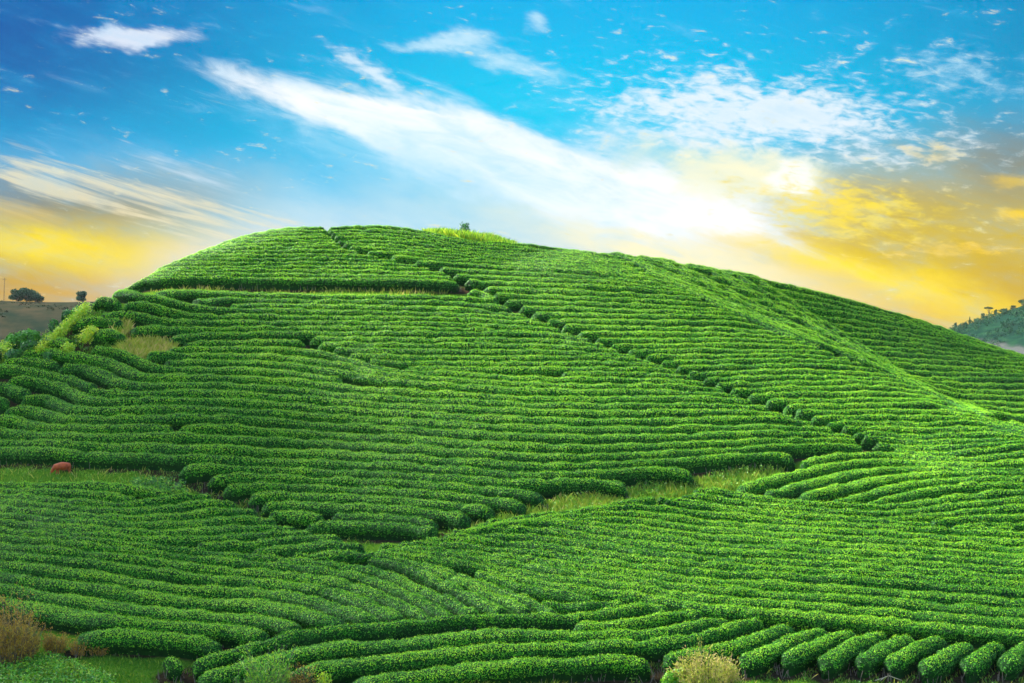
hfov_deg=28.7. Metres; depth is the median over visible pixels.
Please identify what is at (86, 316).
grass
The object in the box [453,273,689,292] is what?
tea hedge
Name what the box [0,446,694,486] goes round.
tea hedge
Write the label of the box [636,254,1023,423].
tea hedge
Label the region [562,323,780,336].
tea hedge
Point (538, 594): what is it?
tea hedge
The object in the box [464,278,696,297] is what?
tea hedge
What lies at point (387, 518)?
tea hedge
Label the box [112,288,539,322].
tea hedge
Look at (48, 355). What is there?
shrub
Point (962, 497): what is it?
tea hedge
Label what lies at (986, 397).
tea hedge
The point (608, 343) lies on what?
tea hedge
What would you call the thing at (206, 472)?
tea hedge
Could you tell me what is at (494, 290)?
tea hedge
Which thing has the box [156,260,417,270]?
tea hedge
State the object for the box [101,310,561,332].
tea hedge
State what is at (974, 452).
tea hedge
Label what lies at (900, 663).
short tea hedge
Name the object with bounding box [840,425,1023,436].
tea hedge
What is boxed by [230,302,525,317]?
tea hedge
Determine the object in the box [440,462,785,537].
grass
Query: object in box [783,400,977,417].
tea hedge
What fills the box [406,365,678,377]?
tea hedge
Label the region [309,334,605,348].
tea hedge
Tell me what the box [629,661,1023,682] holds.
grass
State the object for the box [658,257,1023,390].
tea hedge
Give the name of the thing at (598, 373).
tea hedge
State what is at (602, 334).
tea hedge
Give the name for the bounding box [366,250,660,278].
tea hedge
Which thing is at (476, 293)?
tea hedge
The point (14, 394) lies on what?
tea hedge
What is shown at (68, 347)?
weeds
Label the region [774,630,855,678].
short tea hedge
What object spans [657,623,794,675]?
tea hedge
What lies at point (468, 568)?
tea hedge
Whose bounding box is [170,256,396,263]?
tea hedge
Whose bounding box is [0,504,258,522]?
tea hedge
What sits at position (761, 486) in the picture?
tea hedge
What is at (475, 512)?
tea hedge
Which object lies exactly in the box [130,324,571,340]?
tea hedge
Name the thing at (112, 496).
tea hedge
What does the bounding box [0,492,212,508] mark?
tea hedge
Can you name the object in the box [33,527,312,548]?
tea hedge
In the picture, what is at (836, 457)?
tea hedge
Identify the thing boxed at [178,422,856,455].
tea hedge
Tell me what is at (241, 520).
tea hedge
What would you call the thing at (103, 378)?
tea hedge
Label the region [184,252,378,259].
tea hedge
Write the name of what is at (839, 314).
tea hedge
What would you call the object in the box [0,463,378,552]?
grass
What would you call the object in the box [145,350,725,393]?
tea hedge
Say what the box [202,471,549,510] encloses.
tea hedge
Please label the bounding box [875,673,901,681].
dead branch
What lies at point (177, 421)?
tea hedge
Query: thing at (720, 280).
tea hedge
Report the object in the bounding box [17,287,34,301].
broadleaf tree
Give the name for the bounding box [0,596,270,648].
tea hedge
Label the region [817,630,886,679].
short tea hedge
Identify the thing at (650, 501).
tea hedge
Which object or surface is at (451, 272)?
tea hedge
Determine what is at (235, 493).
tea hedge
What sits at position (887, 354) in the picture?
tea hedge
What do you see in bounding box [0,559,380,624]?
tea hedge
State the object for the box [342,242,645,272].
tea hedge
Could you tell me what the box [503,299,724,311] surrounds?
tea hedge
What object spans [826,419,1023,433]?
tea hedge
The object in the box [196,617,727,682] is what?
tea hedge
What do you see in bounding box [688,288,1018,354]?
tea hedge
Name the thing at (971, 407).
tea hedge
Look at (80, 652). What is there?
dry shrub
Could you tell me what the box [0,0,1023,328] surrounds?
sky
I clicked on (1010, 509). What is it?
tea hedge
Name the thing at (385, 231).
tea hedge
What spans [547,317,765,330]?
tea hedge
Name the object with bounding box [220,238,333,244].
tea hedge
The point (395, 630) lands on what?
tea hedge
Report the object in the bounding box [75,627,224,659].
tea hedge
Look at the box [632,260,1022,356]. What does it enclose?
tea hedge
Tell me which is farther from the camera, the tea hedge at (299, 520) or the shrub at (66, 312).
the shrub at (66, 312)
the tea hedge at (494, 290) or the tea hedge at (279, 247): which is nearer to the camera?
the tea hedge at (494, 290)
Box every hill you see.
[0,301,93,345]
[956,306,1023,353]
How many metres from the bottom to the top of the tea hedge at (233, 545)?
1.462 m
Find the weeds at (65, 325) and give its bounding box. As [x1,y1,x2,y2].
[34,301,94,354]
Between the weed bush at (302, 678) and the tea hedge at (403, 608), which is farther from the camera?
the tea hedge at (403, 608)
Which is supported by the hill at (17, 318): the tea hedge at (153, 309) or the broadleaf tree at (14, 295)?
the broadleaf tree at (14, 295)
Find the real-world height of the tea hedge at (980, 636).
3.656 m
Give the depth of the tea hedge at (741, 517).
113.89 m
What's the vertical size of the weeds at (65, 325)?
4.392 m
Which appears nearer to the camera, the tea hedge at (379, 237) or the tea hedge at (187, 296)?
the tea hedge at (187, 296)
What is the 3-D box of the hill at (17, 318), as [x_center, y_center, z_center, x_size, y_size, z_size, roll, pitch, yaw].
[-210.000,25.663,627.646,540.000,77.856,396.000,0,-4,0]
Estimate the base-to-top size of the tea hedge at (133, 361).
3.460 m
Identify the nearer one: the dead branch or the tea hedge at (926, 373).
the dead branch
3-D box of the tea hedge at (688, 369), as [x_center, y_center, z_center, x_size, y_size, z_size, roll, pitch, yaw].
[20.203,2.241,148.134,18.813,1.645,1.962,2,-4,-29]
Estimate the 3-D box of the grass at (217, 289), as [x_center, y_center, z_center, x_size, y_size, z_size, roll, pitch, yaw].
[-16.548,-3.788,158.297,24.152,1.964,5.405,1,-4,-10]
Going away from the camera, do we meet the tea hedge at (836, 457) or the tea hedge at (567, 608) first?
the tea hedge at (567, 608)
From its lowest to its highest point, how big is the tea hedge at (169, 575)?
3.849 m
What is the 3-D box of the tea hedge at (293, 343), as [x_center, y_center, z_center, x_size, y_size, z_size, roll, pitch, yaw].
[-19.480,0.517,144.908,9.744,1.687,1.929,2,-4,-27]
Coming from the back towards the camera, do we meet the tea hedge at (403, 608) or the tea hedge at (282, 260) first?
the tea hedge at (282, 260)
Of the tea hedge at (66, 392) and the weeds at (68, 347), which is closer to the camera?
the tea hedge at (66, 392)
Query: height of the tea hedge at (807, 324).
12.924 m
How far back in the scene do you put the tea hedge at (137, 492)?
116.55 m
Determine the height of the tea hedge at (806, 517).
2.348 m
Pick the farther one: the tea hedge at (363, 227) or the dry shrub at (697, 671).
the tea hedge at (363, 227)
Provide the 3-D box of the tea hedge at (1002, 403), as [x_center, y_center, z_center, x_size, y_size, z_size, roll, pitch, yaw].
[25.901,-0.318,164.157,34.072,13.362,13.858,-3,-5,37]
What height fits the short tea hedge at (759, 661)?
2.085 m
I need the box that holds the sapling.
[459,221,469,230]
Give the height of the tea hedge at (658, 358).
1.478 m
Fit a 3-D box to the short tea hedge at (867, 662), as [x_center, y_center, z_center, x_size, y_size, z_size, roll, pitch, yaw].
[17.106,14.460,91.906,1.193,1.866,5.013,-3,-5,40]
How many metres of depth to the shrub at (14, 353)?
140.00 m
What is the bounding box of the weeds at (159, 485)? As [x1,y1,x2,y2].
[126,475,188,494]
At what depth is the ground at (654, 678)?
108.95 m
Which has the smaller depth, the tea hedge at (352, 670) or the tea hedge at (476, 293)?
the tea hedge at (352, 670)
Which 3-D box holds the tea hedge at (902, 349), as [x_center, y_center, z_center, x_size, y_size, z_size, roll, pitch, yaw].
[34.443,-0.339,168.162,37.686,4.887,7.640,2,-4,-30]
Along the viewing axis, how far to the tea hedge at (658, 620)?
94.23 m
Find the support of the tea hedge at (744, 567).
on the ground at (654, 678)
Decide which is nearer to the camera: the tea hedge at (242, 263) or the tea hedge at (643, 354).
the tea hedge at (643, 354)
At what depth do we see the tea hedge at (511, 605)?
99.69 m
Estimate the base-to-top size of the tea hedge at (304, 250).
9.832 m
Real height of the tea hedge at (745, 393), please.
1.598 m
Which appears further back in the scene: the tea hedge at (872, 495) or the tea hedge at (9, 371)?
the tea hedge at (9, 371)
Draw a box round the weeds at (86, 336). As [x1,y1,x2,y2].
[74,323,98,343]
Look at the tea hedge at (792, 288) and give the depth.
171.34 m
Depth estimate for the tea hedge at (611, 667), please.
88.58 m
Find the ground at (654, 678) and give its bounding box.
[0,286,1023,682]
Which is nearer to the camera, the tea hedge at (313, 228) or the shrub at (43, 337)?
the shrub at (43, 337)
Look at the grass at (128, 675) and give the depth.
88.88 m
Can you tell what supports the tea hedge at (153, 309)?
on the ground at (654, 678)
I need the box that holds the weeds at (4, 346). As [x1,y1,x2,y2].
[0,340,15,356]
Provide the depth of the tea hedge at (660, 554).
105.06 m
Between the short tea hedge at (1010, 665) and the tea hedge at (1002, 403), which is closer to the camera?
the short tea hedge at (1010, 665)
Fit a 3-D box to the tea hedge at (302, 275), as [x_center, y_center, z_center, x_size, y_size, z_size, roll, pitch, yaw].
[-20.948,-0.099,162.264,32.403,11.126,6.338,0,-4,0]
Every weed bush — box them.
[228,663,251,682]
[238,636,296,682]
[288,661,317,682]
[315,671,332,682]
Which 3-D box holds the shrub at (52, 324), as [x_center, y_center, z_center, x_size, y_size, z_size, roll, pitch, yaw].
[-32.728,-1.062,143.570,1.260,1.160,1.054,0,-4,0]
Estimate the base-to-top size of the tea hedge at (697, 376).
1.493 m
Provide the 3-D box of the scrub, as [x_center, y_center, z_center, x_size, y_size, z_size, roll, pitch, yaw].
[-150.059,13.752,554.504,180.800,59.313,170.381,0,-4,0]
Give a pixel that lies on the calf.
(62, 466)
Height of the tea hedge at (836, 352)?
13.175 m
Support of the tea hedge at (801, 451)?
on the ground at (654, 678)
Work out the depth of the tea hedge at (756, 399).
140.77 m
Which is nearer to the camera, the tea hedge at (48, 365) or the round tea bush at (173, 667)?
the round tea bush at (173, 667)
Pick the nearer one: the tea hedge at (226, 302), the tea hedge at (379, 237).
the tea hedge at (226, 302)
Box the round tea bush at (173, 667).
[158,656,187,682]
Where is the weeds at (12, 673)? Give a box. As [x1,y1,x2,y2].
[0,650,117,682]
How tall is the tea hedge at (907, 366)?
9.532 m
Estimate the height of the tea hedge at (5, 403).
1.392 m
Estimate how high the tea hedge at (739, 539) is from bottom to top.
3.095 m
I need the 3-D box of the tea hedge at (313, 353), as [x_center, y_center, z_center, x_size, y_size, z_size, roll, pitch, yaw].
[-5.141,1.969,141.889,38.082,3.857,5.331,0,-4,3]
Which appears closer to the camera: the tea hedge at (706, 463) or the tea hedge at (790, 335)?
the tea hedge at (706, 463)
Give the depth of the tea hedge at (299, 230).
174.22 m
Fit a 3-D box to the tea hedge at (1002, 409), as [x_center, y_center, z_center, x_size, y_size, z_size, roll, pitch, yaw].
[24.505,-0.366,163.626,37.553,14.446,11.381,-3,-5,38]
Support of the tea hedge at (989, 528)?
on the ground at (654, 678)
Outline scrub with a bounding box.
[0,300,86,317]
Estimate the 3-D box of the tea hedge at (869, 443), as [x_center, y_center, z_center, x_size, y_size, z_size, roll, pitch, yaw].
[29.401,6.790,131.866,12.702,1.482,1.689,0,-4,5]
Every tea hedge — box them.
[0,363,97,393]
[0,381,31,404]
[0,397,10,413]
[0,414,173,433]
[0,426,863,464]
[0,438,795,473]
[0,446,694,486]
[0,480,172,500]
[0,486,136,502]
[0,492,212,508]
[0,498,237,516]
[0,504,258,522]
[0,511,276,530]
[0,518,296,536]
[0,526,479,616]
[0,534,453,618]
[0,541,431,620]
[0,549,405,623]
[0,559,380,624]
[0,570,346,629]
[0,581,302,638]
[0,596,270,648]
[3,356,60,372]
[5,405,853,445]
[6,374,811,427]
[20,393,832,435]
[21,347,753,405]
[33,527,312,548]
[45,337,75,351]
[58,363,770,412]
[72,316,123,333]
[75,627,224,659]
[87,387,793,419]
[90,328,126,346]
[91,296,122,311]
[91,344,341,383]
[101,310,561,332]
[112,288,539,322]
[121,301,553,327]
[124,274,460,292]
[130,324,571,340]
[141,271,452,281]
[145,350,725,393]
[149,267,445,276]
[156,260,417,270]
[156,264,430,271]
[156,288,495,303]
[163,358,740,398]
[168,330,592,347]
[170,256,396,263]
[170,345,706,387]
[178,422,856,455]
[178,461,630,500]
[180,248,356,259]
[182,338,305,348]
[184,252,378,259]
[191,601,668,682]
[192,296,512,313]
[193,244,342,253]
[196,533,341,554]
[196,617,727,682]
[197,241,336,252]
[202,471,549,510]
[218,481,526,517]
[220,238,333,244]
[230,235,330,240]
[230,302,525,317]
[238,231,326,237]
[246,489,495,523]
[253,539,365,558]
[260,499,470,530]
[262,228,329,236]
[265,226,324,231]
[269,509,324,530]
[288,617,764,682]
[292,549,374,566]
[305,519,438,541]
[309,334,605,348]
[317,340,618,353]
[327,224,566,249]
[328,227,625,261]
[330,231,631,262]
[332,511,438,531]
[333,234,636,267]
[334,346,638,358]
[336,239,641,268]
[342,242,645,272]
[349,245,644,272]
[350,352,650,363]
[353,653,656,682]
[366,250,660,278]
[367,557,507,614]
[369,359,664,369]
[373,551,531,614]
[377,549,1023,630]
[379,542,1023,608]
[382,546,1023,619]
[391,254,668,281]
[398,539,1023,600]
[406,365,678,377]
[414,260,674,285]
[420,561,557,614]
[423,535,1023,589]
[438,267,683,289]
[443,532,1023,583]
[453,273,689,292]
[453,503,1023,539]
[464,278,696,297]
[464,524,1023,575]
[466,509,1023,547]
[467,289,498,303]
[471,515,1023,553]
[474,570,593,603]
[475,517,1023,560]
[483,286,706,302]
[485,495,656,523]
[487,570,1023,649]
[494,291,715,308]
[501,518,1023,568]
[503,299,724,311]
[519,305,736,318]
[531,311,748,323]
[540,599,624,614]
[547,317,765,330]
[551,247,621,259]
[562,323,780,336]
[562,370,693,381]
[573,608,702,632]
[577,330,796,342]
[594,336,806,348]
[600,251,1023,383]
[610,341,818,354]
[616,252,1023,377]
[624,255,1022,354]
[627,347,834,359]
[628,257,1023,355]
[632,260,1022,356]
[634,263,1023,358]
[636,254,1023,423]
[646,269,1023,373]
[646,352,849,364]
[657,496,1023,523]
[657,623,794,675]
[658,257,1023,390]
[660,356,860,369]
[664,499,933,528]
[677,361,877,375]
[680,493,1023,518]
[683,263,1023,395]
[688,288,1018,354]
[689,368,888,381]
[690,289,1023,370]
[692,487,1023,511]
[694,264,1023,413]
[703,374,902,387]
[705,296,1023,356]
[706,299,1023,366]
[715,379,916,394]
[717,302,1023,362]
[722,269,1023,402]
[722,306,1020,358]
[725,307,1023,354]
[730,383,926,399]
[736,457,1023,495]
[737,271,1023,408]
[739,628,826,678]
[748,389,940,405]
[764,325,821,350]
[764,464,1023,500]
[765,396,948,413]
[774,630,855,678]
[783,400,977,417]
[794,407,1023,427]
[797,469,1023,501]
[799,450,1023,469]
[810,413,1023,431]
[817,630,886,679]
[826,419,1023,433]
[832,475,1023,503]
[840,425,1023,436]
[850,635,914,679]
[852,430,1023,445]
[860,434,1023,450]
[865,480,1023,504]
[872,440,1023,452]
[876,368,995,418]
[882,635,946,679]
[893,443,1023,458]
[915,642,974,682]
[930,513,1023,528]
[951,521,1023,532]
[951,524,1015,531]
[958,641,1005,682]
[996,641,1023,681]
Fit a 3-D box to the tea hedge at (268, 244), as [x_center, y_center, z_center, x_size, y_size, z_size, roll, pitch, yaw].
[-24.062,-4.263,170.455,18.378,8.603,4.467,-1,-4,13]
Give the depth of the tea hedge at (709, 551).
106.44 m
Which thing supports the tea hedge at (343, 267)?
on the ground at (654, 678)
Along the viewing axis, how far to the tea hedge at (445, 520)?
112.61 m
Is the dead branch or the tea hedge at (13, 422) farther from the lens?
the tea hedge at (13, 422)
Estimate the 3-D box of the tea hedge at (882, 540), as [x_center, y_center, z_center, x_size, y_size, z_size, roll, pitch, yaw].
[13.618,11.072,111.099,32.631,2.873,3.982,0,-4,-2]
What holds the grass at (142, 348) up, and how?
on the ground at (654, 678)
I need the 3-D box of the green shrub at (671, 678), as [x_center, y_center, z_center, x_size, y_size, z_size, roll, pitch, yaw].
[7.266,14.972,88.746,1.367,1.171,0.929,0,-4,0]
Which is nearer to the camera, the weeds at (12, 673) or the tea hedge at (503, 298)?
the weeds at (12, 673)
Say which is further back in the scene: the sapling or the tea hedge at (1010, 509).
the sapling
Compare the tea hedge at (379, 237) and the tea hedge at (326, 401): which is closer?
the tea hedge at (326, 401)
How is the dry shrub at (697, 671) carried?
on the ground at (654, 678)
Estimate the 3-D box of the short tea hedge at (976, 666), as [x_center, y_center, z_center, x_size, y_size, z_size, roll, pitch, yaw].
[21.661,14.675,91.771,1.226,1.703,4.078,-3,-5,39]
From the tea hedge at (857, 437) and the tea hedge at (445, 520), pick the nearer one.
the tea hedge at (445, 520)
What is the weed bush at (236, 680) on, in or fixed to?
on the ground at (654, 678)
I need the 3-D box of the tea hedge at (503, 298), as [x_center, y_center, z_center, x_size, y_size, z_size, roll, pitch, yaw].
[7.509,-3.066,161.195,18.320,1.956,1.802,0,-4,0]
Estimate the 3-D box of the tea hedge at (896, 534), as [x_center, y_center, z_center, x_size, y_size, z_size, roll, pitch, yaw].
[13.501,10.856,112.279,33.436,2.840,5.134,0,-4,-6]
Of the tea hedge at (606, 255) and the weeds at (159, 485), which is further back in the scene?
the tea hedge at (606, 255)
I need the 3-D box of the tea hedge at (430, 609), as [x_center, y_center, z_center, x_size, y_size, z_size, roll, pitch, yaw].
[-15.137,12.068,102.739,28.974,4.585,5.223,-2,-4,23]
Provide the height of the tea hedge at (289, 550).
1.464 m
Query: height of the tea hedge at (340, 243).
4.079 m
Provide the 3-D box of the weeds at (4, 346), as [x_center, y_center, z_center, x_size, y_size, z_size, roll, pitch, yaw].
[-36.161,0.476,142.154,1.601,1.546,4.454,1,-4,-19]
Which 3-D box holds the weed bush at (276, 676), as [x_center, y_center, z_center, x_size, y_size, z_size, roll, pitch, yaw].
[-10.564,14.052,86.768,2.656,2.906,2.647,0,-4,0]
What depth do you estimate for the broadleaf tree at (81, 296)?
603.24 m
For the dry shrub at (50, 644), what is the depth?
89.83 m
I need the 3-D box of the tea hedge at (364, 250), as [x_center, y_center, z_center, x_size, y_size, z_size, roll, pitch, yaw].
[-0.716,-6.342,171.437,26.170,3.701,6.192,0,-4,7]
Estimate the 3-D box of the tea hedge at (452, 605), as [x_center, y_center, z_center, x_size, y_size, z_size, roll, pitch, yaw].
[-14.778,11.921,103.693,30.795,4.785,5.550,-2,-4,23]
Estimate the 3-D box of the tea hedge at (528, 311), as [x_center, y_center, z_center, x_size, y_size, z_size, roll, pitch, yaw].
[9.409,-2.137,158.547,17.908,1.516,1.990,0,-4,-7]
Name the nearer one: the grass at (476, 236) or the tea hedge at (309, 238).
the tea hedge at (309, 238)
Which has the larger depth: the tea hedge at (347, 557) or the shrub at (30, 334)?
the shrub at (30, 334)
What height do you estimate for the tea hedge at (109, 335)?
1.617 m
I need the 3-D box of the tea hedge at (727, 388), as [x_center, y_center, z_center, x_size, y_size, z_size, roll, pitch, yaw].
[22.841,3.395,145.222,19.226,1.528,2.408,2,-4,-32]
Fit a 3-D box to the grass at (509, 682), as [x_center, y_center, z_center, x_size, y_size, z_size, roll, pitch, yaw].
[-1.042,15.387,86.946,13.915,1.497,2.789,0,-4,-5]
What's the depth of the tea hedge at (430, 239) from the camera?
176.37 m
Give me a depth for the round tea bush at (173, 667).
88.32 m
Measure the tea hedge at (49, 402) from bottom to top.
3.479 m
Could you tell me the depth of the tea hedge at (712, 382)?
144.23 m
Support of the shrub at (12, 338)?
on the ground at (654, 678)
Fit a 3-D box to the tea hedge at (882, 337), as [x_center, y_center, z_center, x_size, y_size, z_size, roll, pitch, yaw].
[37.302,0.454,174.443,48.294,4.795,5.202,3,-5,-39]
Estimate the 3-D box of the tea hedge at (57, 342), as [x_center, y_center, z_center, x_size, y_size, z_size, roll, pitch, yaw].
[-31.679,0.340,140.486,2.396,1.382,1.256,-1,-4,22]
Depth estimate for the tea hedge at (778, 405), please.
139.41 m
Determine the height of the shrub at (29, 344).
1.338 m
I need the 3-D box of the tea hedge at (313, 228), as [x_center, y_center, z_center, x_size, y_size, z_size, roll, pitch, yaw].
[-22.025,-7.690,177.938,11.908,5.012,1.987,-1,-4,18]
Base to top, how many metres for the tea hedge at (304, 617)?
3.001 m
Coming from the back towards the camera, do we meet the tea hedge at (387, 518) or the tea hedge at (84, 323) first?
the tea hedge at (84, 323)
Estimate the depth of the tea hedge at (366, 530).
109.68 m
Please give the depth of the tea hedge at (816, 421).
136.51 m
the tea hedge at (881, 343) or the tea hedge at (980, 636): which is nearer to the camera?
the tea hedge at (980, 636)
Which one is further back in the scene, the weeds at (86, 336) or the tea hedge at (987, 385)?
the tea hedge at (987, 385)
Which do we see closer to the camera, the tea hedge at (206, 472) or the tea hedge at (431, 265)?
the tea hedge at (206, 472)
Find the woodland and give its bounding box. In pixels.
[948,302,1023,346]
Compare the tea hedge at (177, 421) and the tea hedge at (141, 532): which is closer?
the tea hedge at (141, 532)
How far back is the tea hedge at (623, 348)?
150.59 m
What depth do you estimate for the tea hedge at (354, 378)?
137.80 m
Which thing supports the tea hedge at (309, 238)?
on the ground at (654, 678)
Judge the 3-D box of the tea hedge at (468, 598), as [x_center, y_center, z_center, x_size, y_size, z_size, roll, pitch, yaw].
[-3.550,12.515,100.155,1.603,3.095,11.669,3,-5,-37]
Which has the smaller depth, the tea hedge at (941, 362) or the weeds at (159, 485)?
the weeds at (159, 485)
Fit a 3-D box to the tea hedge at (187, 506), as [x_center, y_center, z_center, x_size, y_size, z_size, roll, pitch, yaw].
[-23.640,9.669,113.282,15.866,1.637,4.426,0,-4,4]
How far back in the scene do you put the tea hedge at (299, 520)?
112.39 m
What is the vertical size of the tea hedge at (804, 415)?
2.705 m
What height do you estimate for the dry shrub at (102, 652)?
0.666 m
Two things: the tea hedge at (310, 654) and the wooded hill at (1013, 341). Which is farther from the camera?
the wooded hill at (1013, 341)
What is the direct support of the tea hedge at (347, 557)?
on the ground at (654, 678)
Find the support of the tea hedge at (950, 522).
on the ground at (654, 678)
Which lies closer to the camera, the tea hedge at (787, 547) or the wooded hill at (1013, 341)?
the tea hedge at (787, 547)
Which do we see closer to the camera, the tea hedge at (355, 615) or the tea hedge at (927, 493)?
the tea hedge at (355, 615)
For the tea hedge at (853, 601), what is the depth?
99.09 m
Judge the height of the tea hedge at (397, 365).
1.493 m
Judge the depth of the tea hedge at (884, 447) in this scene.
130.55 m
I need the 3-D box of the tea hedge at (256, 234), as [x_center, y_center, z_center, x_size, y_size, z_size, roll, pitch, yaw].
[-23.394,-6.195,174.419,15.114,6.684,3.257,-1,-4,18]
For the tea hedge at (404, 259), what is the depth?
170.07 m
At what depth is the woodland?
658.13 m
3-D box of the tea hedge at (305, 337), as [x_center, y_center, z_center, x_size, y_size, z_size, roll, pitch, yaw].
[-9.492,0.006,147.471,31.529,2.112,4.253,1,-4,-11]
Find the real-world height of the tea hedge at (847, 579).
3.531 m
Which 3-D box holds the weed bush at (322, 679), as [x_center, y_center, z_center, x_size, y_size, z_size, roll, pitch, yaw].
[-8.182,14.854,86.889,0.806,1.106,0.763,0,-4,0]
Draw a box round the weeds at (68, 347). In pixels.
[60,341,76,351]
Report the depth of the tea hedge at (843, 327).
166.26 m
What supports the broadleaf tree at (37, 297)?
on the hill at (17, 318)
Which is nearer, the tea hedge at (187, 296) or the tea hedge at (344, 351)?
the tea hedge at (344, 351)
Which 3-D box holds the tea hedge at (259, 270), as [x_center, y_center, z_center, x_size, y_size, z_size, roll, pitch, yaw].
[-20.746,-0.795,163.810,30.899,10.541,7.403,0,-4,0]
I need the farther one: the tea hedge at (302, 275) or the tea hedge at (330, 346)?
the tea hedge at (302, 275)
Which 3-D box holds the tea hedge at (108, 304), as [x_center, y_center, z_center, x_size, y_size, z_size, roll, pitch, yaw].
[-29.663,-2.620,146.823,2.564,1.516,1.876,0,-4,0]
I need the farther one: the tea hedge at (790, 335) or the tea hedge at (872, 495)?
the tea hedge at (790, 335)
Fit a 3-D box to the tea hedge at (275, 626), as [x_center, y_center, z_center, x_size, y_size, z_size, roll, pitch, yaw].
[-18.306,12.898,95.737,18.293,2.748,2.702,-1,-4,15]
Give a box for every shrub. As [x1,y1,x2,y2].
[0,584,50,666]
[3,332,23,348]
[4,348,23,359]
[18,328,40,340]
[19,339,39,351]
[39,336,48,345]
[39,626,70,653]
[42,352,53,360]
[48,319,61,331]
[61,308,73,320]
[63,632,86,655]
[87,643,107,655]
[660,667,687,682]
[666,637,744,682]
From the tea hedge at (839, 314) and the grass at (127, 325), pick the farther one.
the tea hedge at (839, 314)
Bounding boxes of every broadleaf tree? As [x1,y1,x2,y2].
[8,289,24,300]
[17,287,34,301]
[28,290,44,301]
[76,291,86,301]
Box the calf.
[50,462,70,474]
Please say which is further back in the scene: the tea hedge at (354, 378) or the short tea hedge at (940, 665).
the tea hedge at (354, 378)
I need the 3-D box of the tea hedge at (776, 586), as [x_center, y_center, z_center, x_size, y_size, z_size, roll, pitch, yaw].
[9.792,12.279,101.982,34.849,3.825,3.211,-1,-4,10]
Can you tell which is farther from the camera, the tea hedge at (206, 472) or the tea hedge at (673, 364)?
the tea hedge at (673, 364)
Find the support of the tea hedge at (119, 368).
on the ground at (654, 678)
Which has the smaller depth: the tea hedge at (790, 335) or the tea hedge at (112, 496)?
the tea hedge at (112, 496)
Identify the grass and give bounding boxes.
[0,308,117,364]
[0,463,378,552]
[2,647,285,682]
[108,316,135,335]
[111,333,179,359]
[150,285,448,296]
[421,226,518,243]
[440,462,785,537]
[456,679,567,682]
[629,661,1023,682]
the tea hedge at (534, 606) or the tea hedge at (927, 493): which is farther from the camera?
the tea hedge at (927, 493)
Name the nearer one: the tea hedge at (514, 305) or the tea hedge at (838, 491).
the tea hedge at (838, 491)
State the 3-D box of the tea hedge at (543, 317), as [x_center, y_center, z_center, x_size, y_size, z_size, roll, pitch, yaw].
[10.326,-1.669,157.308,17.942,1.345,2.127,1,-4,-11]
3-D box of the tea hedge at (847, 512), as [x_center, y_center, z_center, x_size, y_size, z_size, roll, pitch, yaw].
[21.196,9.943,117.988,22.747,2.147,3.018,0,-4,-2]
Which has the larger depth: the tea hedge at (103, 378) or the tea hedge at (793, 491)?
the tea hedge at (103, 378)
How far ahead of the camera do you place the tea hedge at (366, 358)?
143.59 m
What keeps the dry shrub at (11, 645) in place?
on the ground at (654, 678)
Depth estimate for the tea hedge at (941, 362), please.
163.96 m
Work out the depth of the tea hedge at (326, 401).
132.03 m

